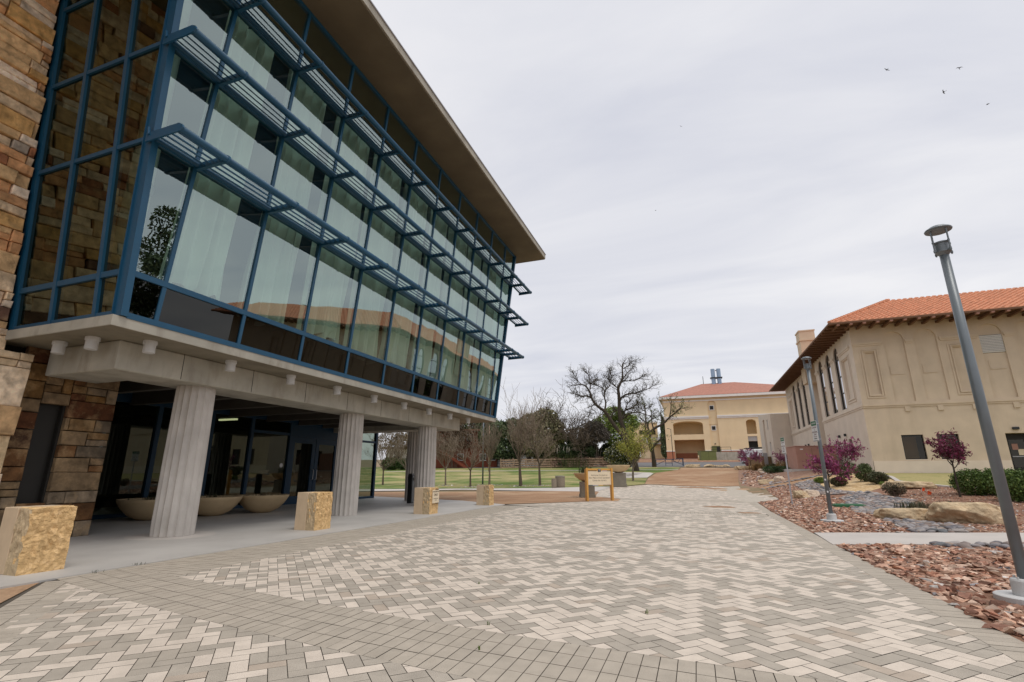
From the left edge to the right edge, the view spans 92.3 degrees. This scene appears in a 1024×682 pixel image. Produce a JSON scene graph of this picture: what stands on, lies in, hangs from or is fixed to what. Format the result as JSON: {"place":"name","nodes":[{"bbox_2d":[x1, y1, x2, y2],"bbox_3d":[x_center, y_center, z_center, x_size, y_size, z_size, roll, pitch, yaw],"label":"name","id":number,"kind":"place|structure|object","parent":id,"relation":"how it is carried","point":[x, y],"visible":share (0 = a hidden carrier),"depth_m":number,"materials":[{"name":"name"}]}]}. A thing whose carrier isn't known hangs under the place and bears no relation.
{"place":"outdoors","nodes":[
{"label":"outdoors","id":0,"kind":"place"},
{"bbox_2d":[0,457,813,603],"bbox_3d":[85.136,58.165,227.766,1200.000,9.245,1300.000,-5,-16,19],"label":"ground","id":1,"kind":"structure","parent":0,"point":[764,491],"depth_m":45.89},
{"bbox_2d":[0,583,37,602],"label":"loose dirt","id":2,"kind":"structure","parent":1,"relation":"on","point":[7,593],"depth_m":6.96,"materials":[{"name":"soil"}]},
{"bbox_2d":[0,496,504,588],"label":"concrete forecourt","id":3,"kind":"structure","parent":1,"relation":"on","point":[103,545],"depth_m":13.21,"materials":[{"name":"grey concrete"}]},
{"bbox_2d":[0,505,76,575],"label":"stone bollard","id":4,"kind":"object","parent":3,"relation":"on","point":[34,539],"visible":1,"depth_m":8.21,"materials":[{"name":"beige stone"}]},
{"bbox_2d":[115,495,155,519],"bbox_3d":[-12.813,5.884,17.431,2.040,0.863,2.040,-5,-16,19],"label":"planter bowl","id":5,"kind":"object","parent":3,"relation":"on","point":[138,508],"visible":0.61,"depth_m":16.69,"materials":[{"name":"concrete"}]},
{"bbox_2d":[198,492,242,515],"bbox_3d":[-11.645,6.336,19.129,2.040,0.872,2.040,-5,-16,19],"label":"planter bowl","id":6,"kind":"object","parent":3,"relation":"on","point":[213,505],"visible":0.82,"depth_m":18.61,"materials":[{"name":"concrete"}]},
{"bbox_2d":[239,492,288,512],"bbox_3d":[-10.511,6.774,20.733,2.040,0.860,2.040,-5,-16,19],"label":"planter bowl","id":7,"kind":"object","parent":3,"relation":"on","point":[260,503],"visible":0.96,"depth_m":20.13,"materials":[{"name":"concrete"}]},
{"bbox_2d":[0,0,545,539],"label":"arts building","id":8,"kind":"structure","parent":3,"relation":"on","point":[266,246],"depth_m":15.08,"materials":[{"name":"blue glass"}]},
{"bbox_2d":[17,289,51,325],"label":"window pane","id":9,"kind":"structure","parent":8,"relation":"in","point":[34,306],"depth_m":11.74,"materials":[{"name":"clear glass"}]},
{"bbox_2d":[8,403,65,503],"bbox_3d":[-11.919,2.806,12.361,0.200,2.500,0.700,-5,-16,19],"label":"narrow door","id":10,"kind":"structure","parent":8,"relation":"in","point":[46,431],"depth_m":12.45,"materials":[{"name":"brown metal"}]},
{"bbox_2d":[23,166,69,287],"bbox_3d":[-11.421,-2.794,12.099,1.460,3.120,0.265,-5,-16,19],"label":"window pane","id":11,"kind":"structure","parent":8,"relation":"in","point":[49,208],"depth_m":12.10,"materials":[{"name":"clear glass"}]},
{"bbox_2d":[41,78,82,169],"bbox_3d":[-11.501,-5.541,12.607,1.460,2.450,0.208,-5,-16,19],"label":"window pane","id":12,"kind":"structure","parent":8,"relation":"in","point":[65,101],"depth_m":12.62,"materials":[{"name":"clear glass"}]},
{"bbox_2d":[55,0,93,83],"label":"window pane","id":13,"kind":"structure","parent":8,"relation":"in","point":[75,37],"depth_m":13.06,"materials":[{"name":"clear glass"}]},
{"bbox_2d":[54,280,95,319],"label":"window pane","id":14,"kind":"structure","parent":8,"relation":"in","point":[74,300],"depth_m":11.25,"materials":[{"name":"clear glass"}]},
{"bbox_2d":[60,153,111,279],"bbox_3d":[-10.010,-2.927,11.606,1.540,3.120,0.265,-5,-16,19],"label":"window pane","id":15,"kind":"structure","parent":8,"relation":"in","point":[91,179],"depth_m":11.62,"materials":[{"name":"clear glass"}]},
{"bbox_2d":[77,62,123,157],"bbox_3d":[-10.091,-5.674,12.114,1.540,2.450,0.208,-5,-16,19],"label":"window pane","id":16,"kind":"structure","parent":8,"relation":"in","point":[104,86],"depth_m":12.13,"materials":[{"name":"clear glass"}]},
{"bbox_2d":[98,276,117,312],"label":"window pane","id":17,"kind":"structure","parent":8,"relation":"in","point":[108,286],"depth_m":10.89,"materials":[{"name":"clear glass"}]},
{"bbox_2d":[90,0,131,69],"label":"window pane","id":18,"kind":"structure","parent":8,"relation":"in","point":[110,40],"depth_m":12.54,"materials":[{"name":"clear glass"}]},
{"bbox_2d":[103,143,141,271],"bbox_3d":[-8.760,-3.044,11.168,1.119,3.120,0.265,-5,-16,19],"label":"window pane","id":19,"kind":"structure","parent":8,"relation":"in","point":[128,158],"depth_m":11.24,"materials":[{"name":"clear glass"}]},
{"bbox_2d":[120,47,159,143],"bbox_3d":[-8.737,-5.801,11.640,1.339,2.450,0.208,-5,-16,19],"label":"window pane","id":20,"kind":"structure","parent":8,"relation":"in","point":[142,67],"depth_m":11.70,"materials":[{"name":"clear glass"}]},
{"bbox_2d":[129,277,161,318],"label":"window pane","id":21,"kind":"structure","parent":8,"relation":"in","point":[145,295],"depth_m":11.14,"materials":[{"name":"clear glass"}]},
{"bbox_2d":[131,0,167,52],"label":"window pane","id":22,"kind":"structure","parent":8,"relation":"in","point":[150,14],"depth_m":12.03,"materials":[{"name":"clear glass"}]},
{"bbox_2d":[159,289,241,342],"bbox_3d":[-7.818,-0.609,12.485,0.083,0.900,2.250,-5,-16,19],"label":"window pane","id":23,"kind":"structure","parent":8,"relation":"in","point":[178,309],"depth_m":12.38,"materials":[{"name":"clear glass"}]},
{"bbox_2d":[240,316,301,359],"bbox_3d":[-7.051,-0.060,14.528,0.081,0.900,2.250,-5,-16,19],"label":"window pane","id":24,"kind":"structure","parent":8,"relation":"in","point":[257,334],"depth_m":14.44,"materials":[{"name":"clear glass"}]},
{"bbox_2d":[285,437,315,504],"bbox_3d":[-11.474,7.044,26.832,0.230,3.470,1.850,-5,-16,19],"label":"door","id":25,"kind":"structure","parent":8,"relation":"in","point":[300,476],"depth_m":26.88,"materials":[{"name":"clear glass"}]},
{"bbox_2d":[311,439,336,491],"bbox_3d":[-10.828,7.506,28.552,0.230,3.470,1.860,-5,-16,19],"label":"door","id":26,"kind":"structure","parent":8,"relation":"in","point":[325,451],"depth_m":28.58,"materials":[{"name":"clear glass"}]},
{"bbox_2d":[301,337,347,372],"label":"window pane","id":27,"kind":"structure","parent":8,"relation":"in","point":[314,352],"depth_m":16.49,"materials":[{"name":"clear glass"}]},
{"bbox_2d":[347,353,383,383],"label":"window pane","id":28,"kind":"structure","parent":8,"relation":"in","point":[358,366],"depth_m":18.58,"materials":[{"name":"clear glass"}]},
{"bbox_2d":[383,365,412,391],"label":"window pane","id":29,"kind":"structure","parent":8,"relation":"in","point":[393,377],"depth_m":20.64,"materials":[{"name":"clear glass"}]},
{"bbox_2d":[413,375,437,398],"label":"window pane","id":30,"kind":"structure","parent":8,"relation":"in","point":[422,386],"depth_m":22.69,"materials":[{"name":"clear glass"}]},
{"bbox_2d":[437,384,457,404],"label":"window pane","id":31,"kind":"structure","parent":8,"relation":"in","point":[447,394],"depth_m":24.70,"materials":[{"name":"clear glass"}]},
{"bbox_2d":[458,391,475,409],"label":"window pane","id":32,"kind":"structure","parent":8,"relation":"in","point":[466,400],"depth_m":26.74,"materials":[{"name":"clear glass"}]},
{"bbox_2d":[476,397,490,414],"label":"window pane","id":33,"kind":"structure","parent":8,"relation":"in","point":[482,405],"depth_m":28.87,"materials":[{"name":"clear glass"}]},
{"bbox_2d":[486,355,499,399],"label":"window pane","id":34,"kind":"structure","parent":8,"relation":"in","point":[490,365],"depth_m":31.49,"materials":[{"name":"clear glass"}]},
{"bbox_2d":[490,319,503,354],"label":"window pane","id":35,"kind":"structure","parent":8,"relation":"in","point":[501,323],"depth_m":32.39,"materials":[{"name":"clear glass"}]},
{"bbox_2d":[493,287,507,319],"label":"window pane","id":36,"kind":"structure","parent":8,"relation":"in","point":[505,289],"depth_m":33.13,"materials":[{"name":"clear glass"}]},
{"bbox_2d":[491,257,511,287],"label":"window pane","id":37,"kind":"structure","parent":8,"relation":"in","point":[508,261],"depth_m":33.81,"materials":[{"name":"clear glass"}]},
{"bbox_2d":[294,492,332,530],"bbox_3d":[-5.876,5.027,14.607,0.735,1.052,0.702,-5,-16,19],"label":"stone bollard","id":38,"kind":"object","parent":3,"relation":"on","point":[313,511],"visible":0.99,"depth_m":14.35,"materials":[{"name":"beige stone"}]},
{"bbox_2d":[413,487,438,513],"bbox_3d":[-3.494,6.525,20.139,0.770,1.032,0.722,-5,-16,19],"label":"stone bollard","id":39,"kind":"object","parent":3,"relation":"on","point":[426,500],"visible":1,"depth_m":19.88,"materials":[{"name":"beige stone"}]},
{"bbox_2d":[476,485,493,504],"bbox_3d":[-1.388,8.005,25.604,0.735,1.012,0.641,-5,-16,19],"label":"stone bollard","id":40,"kind":"object","parent":3,"relation":"on","point":[485,495],"visible":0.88,"depth_m":25.35,"materials":[{"name":"beige stone"}]},
{"bbox_2d":[377,432,407,466],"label":"budding tree","id":41,"kind":"object","parent":1,"relation":"on","point":[389,440],"visible":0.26,"depth_m":122.93,"materials":[{"name":"grey plant"}]},
{"bbox_2d":[436,423,474,467],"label":"budding tree","id":42,"kind":"object","parent":1,"relation":"on","point":[463,431],"visible":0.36,"depth_m":113.35,"materials":[{"name":"brown plant"}]},
{"bbox_2d":[436,429,496,467],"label":"red house","id":43,"kind":"structure","parent":1,"relation":"on","point":[459,463],"depth_m":114.67,"materials":[{"name":"brick"}]},
{"bbox_2d":[477,417,521,463],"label":"pine tree","id":44,"kind":"object","parent":1,"relation":"on","point":[504,450],"visible":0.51,"depth_m":112.30,"materials":[{"name":"green plant"}]},
{"bbox_2d":[511,407,565,458],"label":"evergreen tree","id":45,"kind":"object","parent":1,"relation":"on","point":[529,451],"visible":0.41,"depth_m":108.53,"materials":[{"name":"green plant"}]},
{"bbox_2d":[500,456,612,468],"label":"board fence","id":46,"kind":"object","parent":1,"relation":"on","point":[546,462],"visible":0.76,"depth_m":104.36,"materials":[{"name":"brown wood"}]},
{"bbox_2d":[531,444,588,467],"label":"pampas grass","id":47,"kind":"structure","parent":1,"relation":"on","point":[573,460],"depth_m":104.02,"materials":[{"name":"brown plant"}]},
{"bbox_2d":[556,437,595,467],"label":"dark shrub","id":48,"kind":"object","parent":1,"relation":"on","point":[590,450],"visible":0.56,"depth_m":105.02,"materials":[{"name":"green plant"}]},
{"bbox_2d":[557,411,601,463],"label":"bare tree","id":49,"kind":"object","parent":1,"relation":"on","point":[570,435],"visible":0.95,"depth_m":104.94,"materials":[{"name":"brown plant"}]},
{"bbox_2d":[536,379,630,444],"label":"bare tree","id":50,"kind":"object","parent":1,"relation":"on","point":[559,412],"visible":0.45,"depth_m":109.38,"materials":[{"name":"brown plant"}]},
{"bbox_2d":[579,420,611,464],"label":"grey shrub","id":51,"kind":"object","parent":1,"relation":"on","point":[606,434],"visible":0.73,"depth_m":106.13,"materials":[{"name":"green plant"}]},
{"bbox_2d":[593,406,640,447],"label":"leafy tree","id":52,"kind":"object","parent":1,"relation":"on","point":[616,435],"visible":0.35,"depth_m":109.76,"materials":[{"name":"green plant"}]},
{"bbox_2d":[603,439,639,466],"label":"flowering shrub","id":53,"kind":"object","parent":1,"relation":"on","point":[611,456],"visible":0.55,"depth_m":88.80,"materials":[{"name":"green plant"}]},
{"bbox_2d":[631,422,664,457],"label":"tan shed","id":54,"kind":"structure","parent":1,"relation":"on","point":[657,451],"depth_m":170.59,"materials":[{"name":"yellow paint"}]},
{"bbox_2d":[634,392,694,466],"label":"leafing tree","id":55,"kind":"object","parent":1,"relation":"on","point":[660,434],"visible":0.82,"depth_m":101.21,"materials":[{"name":"brown plant"}]},
{"bbox_2d":[638,458,739,461],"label":"building apron","id":56,"kind":"object","parent":1,"relation":"on","point":[676,459],"visible":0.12,"depth_m":137.23,"materials":[{"name":"beige concrete"}]},
{"bbox_2d":[658,368,787,458],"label":"yellow building","id":57,"kind":"structure","parent":1,"relation":"on","point":[722,416],"depth_m":153.16,"materials":[{"name":"paint"}]},
{"bbox_2d":[711,449,740,459],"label":"concrete wall","id":58,"kind":"structure","parent":1,"relation":"on","point":[721,455],"depth_m":134.01,"materials":[{"name":"beige concrete"}]},
{"bbox_2d":[758,413,792,463],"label":"stucco annex","id":59,"kind":"object","parent":1,"relation":"on","point":[774,428],"visible":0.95,"depth_m":81.59,"materials":[{"name":"white paint"}]},
{"bbox_2d":[738,470,820,487],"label":"gravel bed","id":60,"kind":"object","parent":1,"relation":"on","point":[795,474],"visible":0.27,"depth_m":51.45,"materials":[{"name":"gravel"}]},
{"bbox_2d":[737,449,763,465],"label":"redbud tree","id":61,"kind":"object","parent":60,"relation":"on","point":[744,457],"visible":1,"depth_m":81.34,"materials":[{"name":"purple plant"}]},
{"bbox_2d":[784,445,836,471],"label":"wall","id":62,"kind":"structure","parent":60,"relation":"on","point":[797,456],"depth_m":54.53,"materials":[{"name":"brown brick"}]},
{"bbox_2d":[793,474,893,491],"bbox_3d":[25.188,10.793,37.927,6.294,1.302,21.282,-8,-17,27],"label":"yellow gravel bed","id":63,"kind":"object","parent":1,"relation":"on","point":[854,483],"visible":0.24,"depth_m":32.37,"materials":[{"name":"beige gravel"}]},
{"bbox_2d":[794,479,861,494],"bbox_3d":[21.485,10.224,34.620,2.281,0.849,12.518,-5,-16,19],"label":"cobble bed","id":64,"kind":"object","parent":63,"relation":"on","point":[810,484],"visible":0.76,"depth_m":33.63,"materials":[{"name":"grey stone"}]},
{"bbox_2d":[814,436,867,479],"bbox_3d":[24.418,8.677,36.420,3.529,3.537,2.417,-5,-16,19],"label":"redbud tree","id":65,"kind":"object","parent":63,"relation":"on","point":[844,448],"visible":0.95,"depth_m":36.18,"materials":[{"name":"purple plant"}]},
{"bbox_2d":[853,463,874,481],"bbox_3d":[24.257,9.073,33.959,1.366,1.328,1.362,-5,-16,19],"label":"round shrub","id":66,"kind":"object","parent":63,"relation":"on","point":[864,468],"visible":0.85,"depth_m":33.84,"materials":[{"name":"green plant"}]},
{"bbox_2d":[769,287,1023,472],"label":"tan building","id":67,"kind":"structure","parent":1,"relation":"on","point":[892,390],"depth_m":45.14,"materials":[{"name":"paint"}]},
{"bbox_2d":[826,355,837,412],"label":"arched window","id":68,"kind":"structure","parent":67,"relation":"in","point":[827,358],"depth_m":55.84,"materials":[{"name":"black glass"}]},
{"bbox_2d":[834,349,846,409],"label":"arched window","id":69,"kind":"structure","parent":67,"relation":"in","point":[835,351],"depth_m":52.58,"materials":[{"name":"black glass"}]},
{"bbox_2d":[901,435,927,459],"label":"window","id":70,"kind":"structure","parent":67,"relation":"in","point":[913,445],"depth_m":44.06,"materials":[{"name":"black glass"}]},
{"bbox_2d":[1005,433,1023,470],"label":"door","id":71,"kind":"structure","parent":67,"relation":"in","point":[1015,441],"depth_m":42.11,"materials":[{"name":"grey glass"}]},
{"bbox_2d":[814,532,1023,544],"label":"side walkway","id":72,"kind":"structure","parent":1,"relation":"on","point":[834,538],"depth_m":12.53,"materials":[{"name":"concrete"}]},
{"bbox_2d":[836,543,1023,643],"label":"red gravel bed","id":73,"kind":"object","parent":1,"relation":"on","point":[989,596],"visible":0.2,"depth_m":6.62,"materials":[{"name":"brown gravel"}]},
{"bbox_2d":[924,224,1023,604],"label":"street lamp","id":74,"kind":"object","parent":73,"relation":"on","point":[942,249],"visible":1,"depth_m":6.92,"materials":[{"name":"metal"}]},
{"bbox_2d":[375,486,609,490],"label":"concrete path","id":75,"kind":"structure","parent":0,"point":[558,489],"depth_m":47.61,"materials":[{"name":"grey concrete"}]},
{"bbox_2d":[374,491,619,503],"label":"dirt path","id":76,"kind":"structure","parent":0,"point":[511,497],"depth_m":34.49,"materials":[{"name":"soil"}]},
{"bbox_2d":[584,468,613,501],"bbox_3d":[5.224,8.628,29.473,1.841,2.000,0.220,6,-16,-21],"label":"campus sign","id":77,"kind":"object","parent":76,"relation":"on","point":[597,477],"visible":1,"depth_m":29.50,"materials":[{"name":"paint"}]},
{"bbox_2d":[0,485,1023,681],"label":"plaza paving","id":78,"kind":"structure","parent":0,"point":[44,609],"depth_m":5.93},
{"bbox_2d":[613,473,626,486],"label":"pedestal","id":79,"kind":"object","parent":78,"relation":"on","point":[619,479],"visible":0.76,"depth_m":50.90,"materials":[{"name":"concrete"}]},
{"bbox_2d":[375,467,679,488],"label":"lawn","id":80,"kind":"structure","parent":0,"point":[460,477],"depth_m":73.78,"materials":[{"name":"green plant"}]},
{"bbox_2d":[377,433,406,484],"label":"bare tree","id":81,"kind":"object","parent":80,"relation":"on","point":[379,451],"visible":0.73,"depth_m":60.08,"materials":[{"name":"brown plant"}]},
{"bbox_2d":[384,432,407,477],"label":"bare tree","id":82,"kind":"object","parent":80,"relation":"on","point":[400,450],"visible":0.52,"depth_m":59.95,"materials":[{"name":"brown plant"}]},
{"bbox_2d":[436,431,458,484],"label":"bare tree","id":83,"kind":"object","parent":80,"relation":"on","point":[444,451],"visible":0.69,"depth_m":57.95,"materials":[{"name":"brown plant"}]},
{"bbox_2d":[437,423,491,486],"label":"bare tree","id":84,"kind":"object","parent":80,"relation":"on","point":[472,456],"visible":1,"depth_m":53.85,"materials":[{"name":"brown plant"}]},
{"bbox_2d":[468,418,506,484],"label":"bare tree","id":85,"kind":"object","parent":80,"relation":"on","point":[491,443],"visible":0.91,"depth_m":57.50,"materials":[{"name":"brown plant"}]},
{"bbox_2d":[500,378,549,485],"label":"bare tree","id":86,"kind":"object","parent":80,"relation":"on","point":[514,436],"visible":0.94,"depth_m":55.19,"materials":[{"name":"brown plant"}]},
{"bbox_2d":[502,397,560,484],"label":"bare tree","id":87,"kind":"object","parent":80,"relation":"on","point":[547,441],"visible":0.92,"depth_m":55.16,"materials":[{"name":"brown plant"}]},
{"bbox_2d":[564,356,665,470],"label":"bare tree","id":88,"kind":"object","parent":80,"relation":"on","point":[621,415],"visible":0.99,"depth_m":87.42,"materials":[{"name":"brown plant"}]},
{"bbox_2d":[614,423,659,480],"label":"young tree","id":89,"kind":"object","parent":80,"relation":"on","point":[634,448],"visible":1,"depth_m":61.50,"materials":[{"name":"green plant"}]},
{"bbox_2d":[469,462,745,467],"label":"asphalt road","id":90,"kind":"structure","parent":0,"point":[675,464],"depth_m":111.10,"materials":[{"name":"grey asphalt"}]},
{"bbox_2d":[510,486,777,511],"bbox_3d":[11.953,11.668,38.031,14.600,0.403,33.900,-5,-16,19],"label":"paving edge","id":91,"kind":"object","parent":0,"point":[742,495],"visible":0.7,"depth_m":31.89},
{"bbox_2d":[645,468,739,486],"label":"dirt ramp","id":92,"kind":"structure","parent":0,"point":[718,477],"depth_m":64.47,"materials":[{"name":"soil"}]},
{"bbox_2d":[371,0,1023,459],"label":"sky","id":93,"kind":"structure","parent":0,"point":[802,180],"materials":[{"name":"white"}]},
{"bbox_2d":[758,486,1023,532],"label":"red gravel slope","id":94,"kind":"structure","parent":0,"point":[966,498],"depth_m":23.89,"materials":[{"name":"gravel"}]},
{"bbox_2d":[801,356,843,522],"bbox_3d":[10.883,3.385,17.465,0.688,5.812,0.688,-5,-16,19],"label":"street lamp","id":95,"kind":"object","parent":94,"relation":"on","point":[831,516],"visible":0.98,"depth_m":17.35,"materials":[{"name":"metal"}]},
{"bbox_2d":[803,451,859,487],"bbox_3d":[21.339,8.753,33.011,3.354,2.621,2.449,-5,-16,19],"label":"redbud tree","id":96,"kind":"object","parent":94,"relation":"on","point":[831,466],"visible":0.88,"depth_m":32.69,"materials":[{"name":"purple plant"}]},
{"bbox_2d":[759,485,914,532],"bbox_3d":[15.627,8.448,26.615,4.207,0.778,30.039,-7,-17,24],"label":"crushed rock","id":97,"kind":"object","parent":94,"relation":"on","point":[864,522],"visible":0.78,"depth_m":19.05,"materials":[{"name":"brown gravel"}]},
{"bbox_2d":[865,471,890,483],"bbox_3d":[23.765,8.908,31.988,1.381,0.892,1.286,-5,-16,19],"label":"round shrub","id":98,"kind":"object","parent":94,"relation":"on","point":[876,477],"visible":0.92,"depth_m":31.79,"materials":[{"name":"green plant"}]},
{"bbox_2d":[839,490,917,513],"bbox_3d":[17.921,7.766,23.922,3.147,0.651,11.784,-8,-17,28],"label":"cobble bed","id":99,"kind":"object","parent":94,"relation":"on","point":[872,501],"visible":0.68,"depth_m":24.38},
{"bbox_2d":[882,481,906,496],"bbox_3d":[20.388,7.910,26.250,1.145,0.870,0.696,-5,-16,19],"label":"twiggy shrub","id":100,"kind":"object","parent":94,"relation":"on","point":[891,490],"visible":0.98,"depth_m":26.14,"materials":[{"name":"brown plant"}]},
{"bbox_2d":[873,508,927,520],"bbox_3d":[14.181,6.356,17.556,2.341,0.790,0.896,-1,-15,5],"label":"boulder","id":101,"kind":"object","parent":94,"relation":"on","point":[911,513],"visible":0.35,"depth_m":17.34,"materials":[{"name":"stone"}]},
{"bbox_2d":[880,481,936,488],"bbox_3d":[23.542,8.713,29.337,2.897,0.718,1.658,-2,-15,8],"label":"boulder","id":102,"kind":"object","parent":94,"relation":"on","point":[917,485],"visible":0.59,"depth_m":28.69,"materials":[{"name":"stone"}]},
{"bbox_2d":[923,428,972,496],"bbox_3d":[22.848,6.361,25.647,1.872,3.766,2.121,-12,-19,38],"label":"redbud tree","id":103,"kind":"object","parent":94,"relation":"on","point":[947,452],"visible":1,"depth_m":25.53,"materials":[{"name":"purple plant"}]},
{"bbox_2d":[925,502,1016,524],"bbox_3d":[15.374,5.992,16.461,2.442,1.195,1.370,-4,-16,14],"label":"boulder","id":104,"kind":"object","parent":94,"relation":"on","point":[975,512],"visible":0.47,"depth_m":16.18,"materials":[{"name":"stone"}]},
{"bbox_2d":[948,467,1014,495],"bbox_3d":[24.903,7.322,25.512,3.761,1.578,1.902,-5,-16,19],"label":"hedge","id":105,"kind":"object","parent":94,"relation":"on","point":[977,476],"visible":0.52,"depth_m":25.48,"materials":[{"name":"green plant"}]},
{"bbox_2d":[987,467,1023,501],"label":"hedge","id":106,"kind":"object","parent":94,"relation":"on","point":[1015,483],"visible":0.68,"depth_m":22.86,"materials":[{"name":"green plant"}]},
{"bbox_2d":[886,473,973,485],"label":"side lawn","id":107,"kind":"structure","parent":0,"point":[940,478],"depth_m":35.57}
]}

